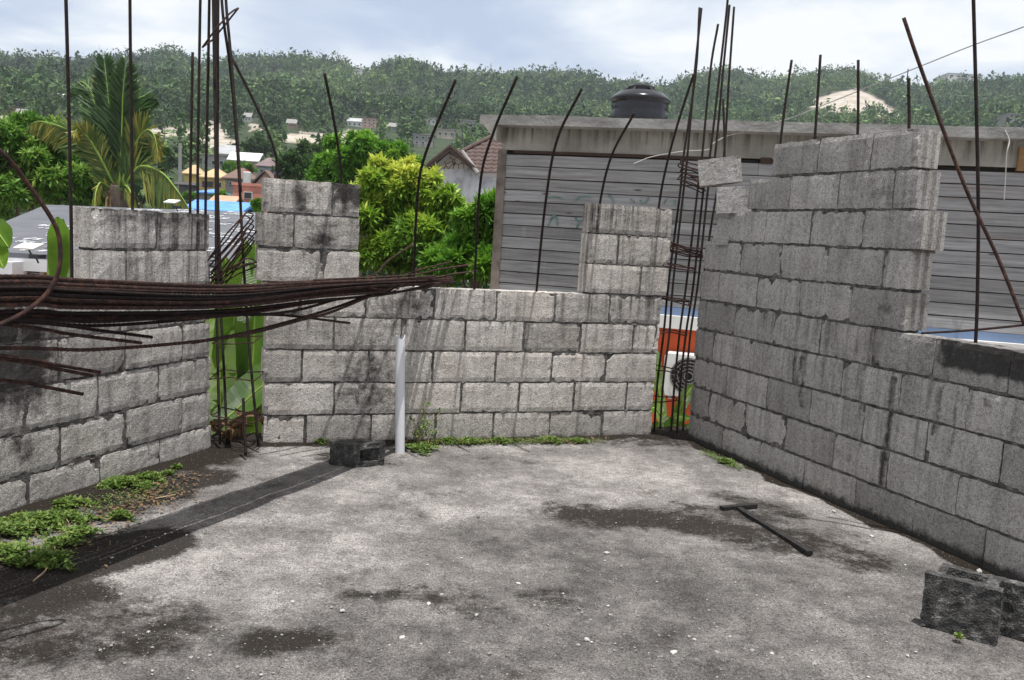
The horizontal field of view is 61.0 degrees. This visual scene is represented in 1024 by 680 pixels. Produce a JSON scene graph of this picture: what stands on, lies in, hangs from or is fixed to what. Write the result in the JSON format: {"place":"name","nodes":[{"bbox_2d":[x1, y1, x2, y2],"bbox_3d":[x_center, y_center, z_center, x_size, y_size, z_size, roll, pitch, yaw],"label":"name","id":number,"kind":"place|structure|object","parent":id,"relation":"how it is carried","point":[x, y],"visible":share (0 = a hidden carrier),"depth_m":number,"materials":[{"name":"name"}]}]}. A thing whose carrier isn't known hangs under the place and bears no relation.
{"place":"outdoors","nodes":[
{"label":"outdoors","id":0,"kind":"place"},
{"bbox_2d":[0,300,336,323],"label":"reinforcing bar","id":1,"kind":"object","parent":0,"point":[147,318],"visible":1,"depth_m":3.29,"materials":[{"name":"metal"}]},
{"bbox_2d":[0,286,431,320],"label":"reinforcing bar","id":2,"kind":"object","parent":1,"relation":"on","point":[223,316],"visible":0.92,"depth_m":3.53,"materials":[{"name":"metal"}]},
{"bbox_2d":[0,289,391,305],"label":"reinforcing bar","id":3,"kind":"object","parent":2,"relation":"on","point":[81,304],"visible":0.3,"depth_m":3.09,"materials":[{"name":"metal"}]},
{"bbox_2d":[0,357,93,376],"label":"reinforcing bar","id":4,"kind":"object","parent":3,"relation":"on","point":[12,360],"visible":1,"depth_m":2.89,"materials":[{"name":"metal"}]},
{"bbox_2d":[0,286,355,297],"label":"reinforcing bar","id":5,"kind":"object","parent":3,"relation":"on","point":[24,290],"visible":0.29,"depth_m":2.98,"materials":[{"name":"metal"}]},
{"bbox_2d":[0,278,370,287],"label":"reinforcing bar","id":6,"kind":"object","parent":5,"relation":"on","point":[125,284],"visible":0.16,"depth_m":3.13,"materials":[{"name":"metal"}]},
{"bbox_2d":[3,323,142,343],"bbox_3d":[-1.972,-0.118,1.908,0.015,0.522,2.933,6,7,23],"label":"reinforcing bar","id":7,"kind":"object","parent":6,"relation":"on","point":[69,333],"visible":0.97,"depth_m":2.98,"materials":[{"name":"metal"}]},
{"bbox_2d":[0,278,452,293],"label":"reinforcing bar","id":8,"kind":"object","parent":5,"relation":"on","point":[220,292],"visible":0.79,"depth_m":3.54,"materials":[{"name":"metal"}]},
{"bbox_2d":[0,286,397,301],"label":"reinforcing bar","id":9,"kind":"object","parent":8,"relation":"on","point":[394,287],"visible":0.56,"depth_m":3.89,"materials":[{"name":"metal"}]},
{"bbox_2d":[0,284,434,314],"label":"reinforcing bar","id":10,"kind":"object","parent":9,"relation":"on","point":[150,312],"visible":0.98,"depth_m":3.39,"materials":[{"name":"metal"}]},
{"bbox_2d":[0,294,374,351],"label":"reinforcing bar","id":11,"kind":"object","parent":10,"relation":"on","point":[160,344],"visible":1,"depth_m":3.34,"materials":[{"name":"metal"}]},
{"bbox_2d":[0,286,389,300],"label":"reinforcing bar","id":12,"kind":"object","parent":11,"relation":"on","point":[112,297],"visible":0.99,"depth_m":3.17,"materials":[{"name":"metal"}]},
{"bbox_2d":[0,282,398,297],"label":"reinforcing bar","id":13,"kind":"object","parent":12,"relation":"on","point":[19,287],"visible":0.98,"depth_m":3.32,"materials":[{"name":"metal"}]},
{"bbox_2d":[0,277,434,290],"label":"reinforcing bar","id":14,"kind":"object","parent":12,"relation":"on","point":[17,281],"visible":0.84,"depth_m":3.20,"materials":[{"name":"metal"}]},
{"bbox_2d":[0,274,435,286],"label":"reinforcing bar","id":15,"kind":"object","parent":14,"relation":"on","point":[37,276],"visible":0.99,"depth_m":3.34,"materials":[{"name":"metal"}]},
{"bbox_2d":[0,287,385,309],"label":"reinforcing bar","id":16,"kind":"object","parent":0,"point":[379,290],"visible":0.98,"depth_m":3.31,"materials":[{"name":"metal"}]},
{"bbox_2d":[0,282,451,304],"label":"reinforcing bar","id":17,"kind":"object","parent":16,"relation":"on","point":[19,298],"visible":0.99,"depth_m":3.40,"materials":[{"name":"metal"}]},
{"bbox_2d":[67,281,444,295],"bbox_3d":[-1.565,-0.147,2.947,0.015,0.090,5.561,7,7,24],"label":"reinforcing bar","id":18,"kind":"object","parent":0,"point":[398,286],"visible":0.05,"depth_m":5.08,"materials":[{"name":"metal"}]},
{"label":"reinforcing bar","id":19,"kind":"object","parent":18,"relation":"on","visible":0},
{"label":"reinforcing bar","id":20,"kind":"object","parent":19,"relation":"on","visible":0},
{"bbox_2d":[0,354,100,373],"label":"reinforcing bar","id":21,"kind":"object","parent":20,"relation":"on","point":[52,363],"visible":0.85,"depth_m":2.96,"materials":[{"name":"metal"}]},
{"bbox_2d":[193,294,368,343],"bbox_3d":[-1.041,-0.114,4.118,0.015,0.158,1.277,7,7,24],"label":"reinforcing bar","id":22,"kind":"object","parent":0,"point":[329,309],"visible":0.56,"depth_m":4.19,"materials":[{"name":"metal"}]},
{"bbox_2d":[0,294,391,317],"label":"reinforcing bar","id":23,"kind":"object","parent":22,"relation":"on","point":[60,316],"visible":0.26,"depth_m":3.10,"materials":[{"name":"metal"}]},
{"bbox_2d":[159,313,349,323],"bbox_3d":[-1.117,-0.096,3.991,0.015,0.132,1.286,7,7,24],"label":"reinforcing bar","id":24,"kind":"object","parent":22,"relation":"on","point":[319,319],"visible":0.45,"depth_m":4.18,"materials":[{"name":"metal"}]},
{"bbox_2d":[1,60,1008,288],"bbox_3d":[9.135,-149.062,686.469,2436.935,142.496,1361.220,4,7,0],"label":"hills","id":25,"kind":"structure","parent":0,"point":[441,144],"depth_m":318.44,"materials":[{"name":"plant"}]},
{"bbox_2d":[151,146,184,172],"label":"tree","id":26,"kind":"object","parent":25,"relation":"on","point":[172,161],"visible":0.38,"depth_m":107.96,"materials":[{"name":"green plant"}]},
{"bbox_2d":[178,143,181,190],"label":"utility pole","id":27,"kind":"object","parent":25,"relation":"on","point":[179,162],"visible":0.47,"depth_m":78.76,"materials":[{"name":"concrete"}]},
{"bbox_2d":[174,182,201,203],"bbox_3d":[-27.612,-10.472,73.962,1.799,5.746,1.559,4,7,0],"label":"house","id":28,"kind":"structure","parent":25,"relation":"on","point":[183,186],"depth_m":73.20,"materials":[{"name":"concrete"}]},
{"bbox_2d":[175,136,208,161],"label":"tree","id":29,"kind":"object","parent":25,"relation":"on","point":[195,145],"visible":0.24,"depth_m":147.05,"materials":[{"name":"green plant"}]},
{"bbox_2d":[182,165,204,190],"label":"house","id":30,"kind":"structure","parent":25,"relation":"on","point":[186,173],"depth_m":94.82,"materials":[{"name":"yellow paint"}]},
{"bbox_2d":[199,169,225,190],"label":"house","id":31,"kind":"structure","parent":25,"relation":"on","point":[210,179],"depth_m":90.89,"materials":[{"name":"yellow paint"}]},
{"bbox_2d":[200,153,228,169],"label":"house","id":32,"kind":"structure","parent":25,"relation":"on","point":[222,158],"depth_m":137.91,"materials":[{"name":"grey paint"}]},
{"bbox_2d":[187,199,263,212],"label":"house","id":33,"kind":"structure","parent":25,"relation":"on","point":[229,206],"depth_m":42.22,"materials":[{"name":"metal"}]},
{"bbox_2d":[221,159,236,173],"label":"tree","id":34,"kind":"object","parent":25,"relation":"on","point":[228,166],"visible":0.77,"depth_m":106.24,"materials":[{"name":"green plant"}]},
{"bbox_2d":[219,145,240,154],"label":"house","id":35,"kind":"structure","parent":25,"relation":"on","point":[226,149],"depth_m":162.81,"materials":[{"name":"white paint"}]},
{"bbox_2d":[221,168,255,194],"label":"house","id":36,"kind":"structure","parent":25,"relation":"on","point":[230,177],"depth_m":83.01,"materials":[{"name":"concrete"}]},
{"bbox_2d":[226,152,264,175],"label":"house","id":37,"kind":"structure","parent":25,"relation":"on","point":[254,159],"depth_m":133.35,"materials":[{"name":"paint"}]},
{"bbox_2d":[231,182,267,212],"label":"house","id":38,"kind":"structure","parent":25,"relation":"on","point":[250,191],"depth_m":61.30,"materials":[{"name":"pink paint"}]},
{"bbox_2d":[239,131,277,157],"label":"tree","id":39,"kind":"object","parent":25,"relation":"on","point":[258,145],"visible":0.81,"depth_m":146.84,"materials":[{"name":"green plant"}]},
{"bbox_2d":[251,170,273,183],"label":"house","id":40,"kind":"structure","parent":25,"relation":"on","point":[261,175],"depth_m":75.04,"materials":[{"name":"paint"}]},
{"bbox_2d":[255,158,274,175],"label":"house","id":41,"kind":"structure","parent":25,"relation":"on","point":[265,164],"depth_m":116.33,"materials":[{"name":"pink paint"}]},
{"bbox_2d":[269,149,314,179],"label":"tree","id":42,"kind":"object","parent":25,"relation":"on","point":[288,168],"visible":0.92,"depth_m":58.67,"materials":[{"name":"green plant"}]},
{"bbox_2d":[288,138,325,163],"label":"tree","id":43,"kind":"object","parent":25,"relation":"on","point":[309,148],"visible":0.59,"depth_m":73.50,"materials":[{"name":"green plant"}]},
{"bbox_2d":[361,117,378,127],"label":"house","id":44,"kind":"structure","parent":25,"relation":"on","point":[367,122],"depth_m":299.54,"materials":[{"name":"paint"}]},
{"bbox_2d":[412,133,435,147],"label":"house","id":45,"kind":"structure","parent":25,"relation":"on","point":[421,140],"depth_m":255.02,"materials":[{"name":"concrete"}]},
{"bbox_2d":[437,129,456,139],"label":"house","id":46,"kind":"structure","parent":25,"relation":"on","point":[445,133],"depth_m":297.84,"materials":[{"name":"beige paint"}]},
{"bbox_2d":[0,40,1023,288],"bbox_3d":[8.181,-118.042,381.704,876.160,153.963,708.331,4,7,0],"label":"forest","id":47,"kind":"object","parent":25,"relation":"on","point":[38,80],"visible":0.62,"depth_m":438.12,"materials":[{"name":"green plant"}]},
{"bbox_2d":[935,73,982,83],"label":"house","id":48,"kind":"structure","parent":25,"relation":"on","point":[954,76],"depth_m":619.81,"materials":[{"name":"white paint"}]},
{"bbox_2d":[996,113,1023,126],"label":"building","id":49,"kind":"structure","parent":25,"relation":"on","point":[1001,118],"depth_m":323.45,"materials":[{"name":"concrete"}]},
{"bbox_2d":[0,0,1023,85],"label":"sky","id":50,"kind":"structure","parent":0,"point":[653,39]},
{"bbox_2d":[97,449,956,679],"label":"gravel","id":51,"kind":"structure","parent":0,"point":[374,592],"depth_m":3.05,"materials":[{"name":"gravel"}]},
{"label":"ground","id":52,"kind":"structure","parent":0,"visible":0},
{"bbox_2d":[0,219,12,268],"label":"banana plant","id":53,"kind":"object","parent":52,"relation":"on","point":[6,234],"visible":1,"depth_m":6.11,"materials":[{"name":"green plant"}]},
{"bbox_2d":[0,107,105,220],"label":"mango tree","id":54,"kind":"object","parent":52,"relation":"on","point":[42,166],"visible":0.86,"depth_m":23.10,"materials":[{"name":"green plant"}]},
{"bbox_2d":[47,216,69,277],"bbox_3d":[-3.686,1.287,7.131,0.260,4.570,0.260,4,7,0],"label":"banana plant","id":55,"kind":"object","parent":52,"relation":"on","point":[52,252],"visible":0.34,"depth_m":6.87,"materials":[{"name":"green plant"}]},
{"bbox_2d":[27,52,188,208],"bbox_3d":[-9.758,-2.866,21.978,4.481,8.523,2.078,4,7,6],"label":"palm tree","id":56,"kind":"object","parent":52,"relation":"on","point":[100,137],"visible":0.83,"depth_m":21.40,"materials":[{"name":"green plant"}]},
{"bbox_2d":[0,205,254,281],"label":"house","id":57,"kind":"structure","parent":52,"relation":"on","point":[32,226],"depth_m":15.41,"materials":[{"name":"paint"}]},
{"bbox_2d":[13,242,45,262],"bbox_3d":[-7.160,-1.290,12.891,0.392,0.299,0.200,4,7,0],"label":"solar lamp","id":58,"kind":"object","parent":57,"relation":"attached to","point":[28,246],"visible":1,"depth_m":12.86,"materials":[{"name":"white paint"}]},
{"bbox_2d":[205,239,263,434],"bbox_3d":[-2.042,1.503,6.458,0.531,4.506,0.951,-3,9,-43],"label":"banana plant","id":59,"kind":"object","parent":52,"relation":"on","point":[237,359],"visible":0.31,"depth_m":6.25,"materials":[{"name":"green plant"}]},
{"bbox_2d":[249,197,264,211],"bbox_3d":[-8.803,-1.923,30.052,0.651,6.036,0.681,-1,8,-35],"label":"tree","id":60,"kind":"object","parent":52,"relation":"on","point":[255,203],"visible":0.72,"depth_m":29.59,"materials":[{"name":"green plant"}]},
{"bbox_2d":[303,128,425,279],"bbox_3d":[-6.230,-4.341,35.642,4.882,8.693,3.006,6,7,17],"label":"round tree","id":61,"kind":"object","parent":52,"relation":"on","point":[357,147],"visible":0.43,"depth_m":34.81,"materials":[{"name":"green plant"}]},
{"bbox_2d":[347,151,474,285],"bbox_3d":[-2.095,-0.577,16.905,2.926,6.159,2.315,8,8,30],"label":"mango tree","id":62,"kind":"object","parent":52,"relation":"on","point":[387,201],"visible":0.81,"depth_m":16.37,"materials":[{"name":"green plant"}]},
{"bbox_2d":[416,187,495,288],"bbox_3d":[-0.857,0.129,14.621,2.175,5.458,1.301,7,8,30],"label":"mango tree","id":63,"kind":"object","parent":52,"relation":"on","point":[456,247],"visible":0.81,"depth_m":14.11,"materials":[{"name":"green plant"}]},
{"bbox_2d":[425,135,501,280],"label":"house","id":64,"kind":"structure","parent":52,"relation":"on","point":[462,166],"depth_m":35.51,"materials":[{"name":"white tile"}]},
{"bbox_2d":[649,351,693,427],"bbox_3d":[1.258,1.949,7.536,0.435,3.759,0.342,4,7,0],"label":"banana plant","id":65,"kind":"object","parent":52,"relation":"on","point":[666,420],"visible":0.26,"depth_m":7.32,"materials":[{"name":"green plant"}]},
{"bbox_2d":[480,114,1023,424],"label":"house","id":66,"kind":"structure","parent":52,"relation":"on","point":[584,148],"depth_m":10.39,"materials":[{"name":"paint"}]},
{"bbox_2d":[610,83,669,118],"bbox_3d":[2.360,-4.020,16.220,1.106,1.454,1.106,4,7,0],"label":"water tank","id":67,"kind":"object","parent":66,"relation":"on","point":[644,101],"visible":0.45,"depth_m":15.75,"materials":[{"name":"plastic"}]},
{"bbox_2d":[664,351,695,398],"bbox_3d":[2.227,0.447,10.418,0.800,0.545,0.311,5,7,15],"label":"air conditioner","id":68,"kind":"object","parent":66,"relation":"attached to","point":[669,379],"visible":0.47,"depth_m":10.34,"materials":[{"name":"white paint"}]},
{"bbox_2d":[775,26,1023,121],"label":"overhead wire","id":69,"kind":"object","parent":66,"relation":"attached to","point":[905,72],"visible":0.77,"depth_m":9.53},
{"bbox_3d":[-0.225,2.752,2.990,7.676,3.470,7.217,4,7,0],"label":"lower storey","id":70,"kind":"object","parent":52,"relation":"on","visible":0},
{"bbox_2d":[0,0,210,512],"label":"block wall","id":71,"kind":"structure","parent":70,"relation":"on","point":[129,410],"depth_m":4.25,"materials":[{"name":"concrete"}]},
{"bbox_2d":[0,378,83,395],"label":"reinforcing bar","id":72,"kind":"object","parent":71,"relation":"attached to","point":[34,384],"visible":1,"depth_m":2.92,"materials":[{"name":"metal"}]},
{"bbox_2d":[233,58,694,441],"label":"block wall","id":73,"kind":"structure","parent":70,"relation":"on","point":[483,363],"depth_m":5.53,"materials":[{"name":"concrete"}]},
{"bbox_2d":[40,281,455,315],"bbox_3d":[-1.572,-0.098,3.098,0.015,0.097,5.732,7,8,24],"label":"reinforcing bar","id":74,"kind":"object","parent":73,"relation":"on","point":[436,285],"visible":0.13,"depth_m":3.42,"materials":[{"name":"metal"}]},
{"bbox_2d":[0,318,212,326],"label":"reinforcing bar","id":75,"kind":"object","parent":74,"relation":"on","point":[128,324],"visible":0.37,"depth_m":3.31,"materials":[{"name":"metal"}]},
{"bbox_2d":[268,243,413,282],"bbox_3d":[-0.954,-0.461,5.133,0.068,0.253,1.138,8,8,36],"label":"reinforcing bar","id":76,"kind":"object","parent":73,"relation":"attached to","point":[383,265],"visible":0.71,"depth_m":5.26,"materials":[{"name":"metal"}]},
{"bbox_2d":[0,426,1023,679],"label":"floor","id":77,"kind":"structure","parent":70,"relation":"on","point":[540,530],"depth_m":3.40,"materials":[{"name":"concrete"}]},
{"bbox_2d":[0,520,35,542],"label":"weed","id":78,"kind":"object","parent":77,"relation":"on","point":[8,528],"visible":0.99,"depth_m":3.52,"materials":[{"name":"green plant"}]},
{"bbox_2d":[0,540,49,563],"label":"weed","id":79,"kind":"object","parent":77,"relation":"on","point":[17,548],"visible":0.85,"depth_m":3.30,"materials":[{"name":"green plant"}]},
{"bbox_2d":[0,148,62,326],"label":"bent bar","id":80,"kind":"object","parent":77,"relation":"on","point":[48,291],"visible":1,"depth_m":2.47,"materials":[{"name":"metal"}]},
{"bbox_2d":[0,509,71,536],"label":"weed","id":81,"kind":"object","parent":77,"relation":"on","point":[29,517],"visible":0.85,"depth_m":3.63,"materials":[{"name":"green plant"}]},
{"bbox_2d":[1,547,76,571],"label":"weed","id":82,"kind":"object","parent":77,"relation":"on","point":[40,556],"visible":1,"depth_m":3.23,"materials":[{"name":"green plant"}]},
{"bbox_2d":[43,533,85,548],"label":"weed","id":83,"kind":"object","parent":77,"relation":"on","point":[59,541],"visible":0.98,"depth_m":3.43,"materials":[{"name":"green plant"}]},
{"bbox_2d":[38,508,104,526],"bbox_3d":[-1.901,0.754,3.713,0.275,0.058,0.229,4,7,0],"label":"weed","id":84,"kind":"object","parent":77,"relation":"on","point":[65,514],"visible":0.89,"depth_m":3.71,"materials":[{"name":"green plant"}]},
{"bbox_2d":[49,494,99,509],"bbox_3d":[-1.983,0.726,3.913,0.198,0.061,0.198,-3,9,-43],"label":"weed","id":85,"kind":"object","parent":77,"relation":"on","point":[68,501],"visible":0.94,"depth_m":3.89,"materials":[{"name":"green plant"}]},
{"bbox_2d":[58,523,106,538],"bbox_3d":[-1.763,0.784,3.554,0.197,0.057,0.160,4,7,0],"label":"weed","id":86,"kind":"object","parent":77,"relation":"on","point":[75,529],"visible":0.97,"depth_m":3.55,"materials":[{"name":"green plant"}]},
{"bbox_2d":[105,507,138,521],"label":"weed","id":87,"kind":"object","parent":77,"relation":"on","point":[119,513],"visible":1,"depth_m":3.78,"materials":[{"name":"green plant"}]},
{"bbox_2d":[94,474,154,489],"bbox_3d":[-1.893,0.691,4.229,0.305,0.066,0.246,4,7,0],"label":"weed","id":88,"kind":"object","parent":77,"relation":"on","point":[124,480],"visible":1,"depth_m":4.21,"materials":[{"name":"green plant"}]},
{"bbox_2d":[132,470,166,482],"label":"weed","id":89,"kind":"object","parent":77,"relation":"on","point":[147,474],"visible":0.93,"depth_m":4.34,"materials":[{"name":"green plant"}]},
{"bbox_2d":[202,0,263,455],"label":"rebar cage","id":90,"kind":"object","parent":77,"relation":"on","point":[217,269],"visible":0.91,"depth_m":4.82,"materials":[{"name":"metal"}]},
{"bbox_2d":[207,407,263,444],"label":"dead leaves","id":91,"kind":"object","parent":77,"relation":"on","point":[232,430],"visible":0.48,"depth_m":5.12,"materials":[{"name":"brown plant"}]},
{"bbox_2d":[0,436,606,566],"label":"weeds","id":92,"kind":"object","parent":77,"relation":"on","point":[155,495],"visible":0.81,"depth_m":4.04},
{"bbox_2d":[329,438,385,467],"bbox_3d":[-0.869,0.635,4.879,0.287,0.139,0.127,-2,9,-37],"label":"concrete block","id":93,"kind":"object","parent":77,"relation":"on","point":[356,453],"depth_m":4.84,"materials":[{"name":"concrete"}]},
{"bbox_2d":[0,435,746,569],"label":"moss","id":94,"kind":"object","parent":77,"relation":"on","point":[485,441],"visible":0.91,"depth_m":5.34,"materials":[{"name":"green plant"}]},
{"bbox_2d":[395,335,404,453],"bbox_3d":[-0.665,0.333,5.167,0.088,0.732,0.061,4,7,0],"label":"plastic pipe","id":95,"kind":"object","parent":77,"relation":"on","point":[400,395],"visible":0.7,"depth_m":5.14,"materials":[{"name":"plastic"}]},
{"bbox_2d":[394,442,440,456],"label":"weed","id":96,"kind":"object","parent":77,"relation":"on","point":[420,446],"visible":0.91,"depth_m":5.26,"materials":[{"name":"green plant"}]},
{"bbox_2d":[409,397,442,442],"bbox_3d":[-0.538,0.508,5.438,0.223,0.298,0.092,1,7,-21],"label":"weed","id":97,"kind":"object","parent":77,"relation":"on","point":[417,431],"visible":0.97,"depth_m":5.44,"materials":[{"name":"green plant"}]},
{"bbox_2d":[653,0,734,433],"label":"rebar cage","id":98,"kind":"object","parent":77,"relation":"on","point":[690,254],"visible":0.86,"depth_m":6.04,"materials":[{"name":"metal"}]},
{"bbox_2d":[719,503,812,554],"bbox_3d":[1.290,0.905,4.206,0.220,0.025,0.654,1,7,-23],"label":"timber batten","id":99,"kind":"object","parent":77,"relation":"on","point":[743,511],"visible":1,"depth_m":4.24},
{"bbox_2d":[920,563,1023,646],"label":"concrete block","id":100,"kind":"object","parent":77,"relation":"on","point":[987,609],"depth_m":3.12,"materials":[{"name":"concrete"}]},
{"bbox_2d":[688,0,1023,582],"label":"block wall","id":101,"kind":"structure","parent":70,"relation":"on","point":[823,368],"depth_m":4.55,"materials":[{"name":"concrete"}]},
{"bbox_2d":[711,218,731,244],"bbox_3d":[1.411,-0.708,5.704,0.104,0.175,0.164,-3,10,-45],"label":"broken block piece","id":102,"kind":"object","parent":101,"relation":"on","point":[721,236],"visible":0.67,"depth_m":5.67,"materials":[{"name":"concrete"}]},
{"bbox_2d":[716,186,750,214],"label":"concrete block","id":103,"kind":"structure","parent":102,"relation":"on","point":[732,199],"depth_m":5.57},
{"bbox_2d":[698,155,742,187],"bbox_3d":[1.357,-1.097,5.663,0.295,0.208,0.154,5,7,14],"label":"concrete block","id":104,"kind":"object","parent":103,"relation":"on","point":[719,171],"depth_m":5.59,"materials":[{"name":"concrete"}]},
{"bbox_2d":[902,17,1023,325],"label":"leaning bar","id":105,"kind":"object","parent":101,"relation":"attached to","point":[961,177],"visible":1,"depth_m":3.85,"materials":[{"name":"metal"}]},
{"bbox_2d":[921,324,1022,333],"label":"tie bar","id":106,"kind":"object","parent":101,"relation":"on","point":[979,329],"visible":1,"depth_m":4.01,"materials":[{"name":"metal"}]},
{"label":"reinforcing bar","id":107,"kind":"object","parent":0,"visible":0},
{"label":"reinforcing bar","id":108,"kind":"object","parent":107,"relation":"on","visible":0},
{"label":"reinforcing bar","id":109,"kind":"object","parent":108,"relation":"on","visible":0},
{"bbox_2d":[2,320,152,338],"bbox_3d":[-1.954,-0.100,2.149,0.015,0.420,2.703,7,7,24],"label":"reinforcing bar","id":110,"kind":"object","parent":109,"relation":"on","point":[88,328],"visible":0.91,"depth_m":3.11,"materials":[{"name":"metal"}]},
{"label":"reinforcing bar","id":111,"kind":"object","parent":109,"relation":"on","visible":0},
{"bbox_2d":[313,264,468,280],"bbox_3d":[-0.668,-0.403,5.146,0.036,0.111,1.208,9,9,40],"label":"reinforcing bar","id":112,"kind":"object","parent":111,"relation":"on","point":[389,275],"visible":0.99,"depth_m":5.07,"materials":[{"name":"metal"}]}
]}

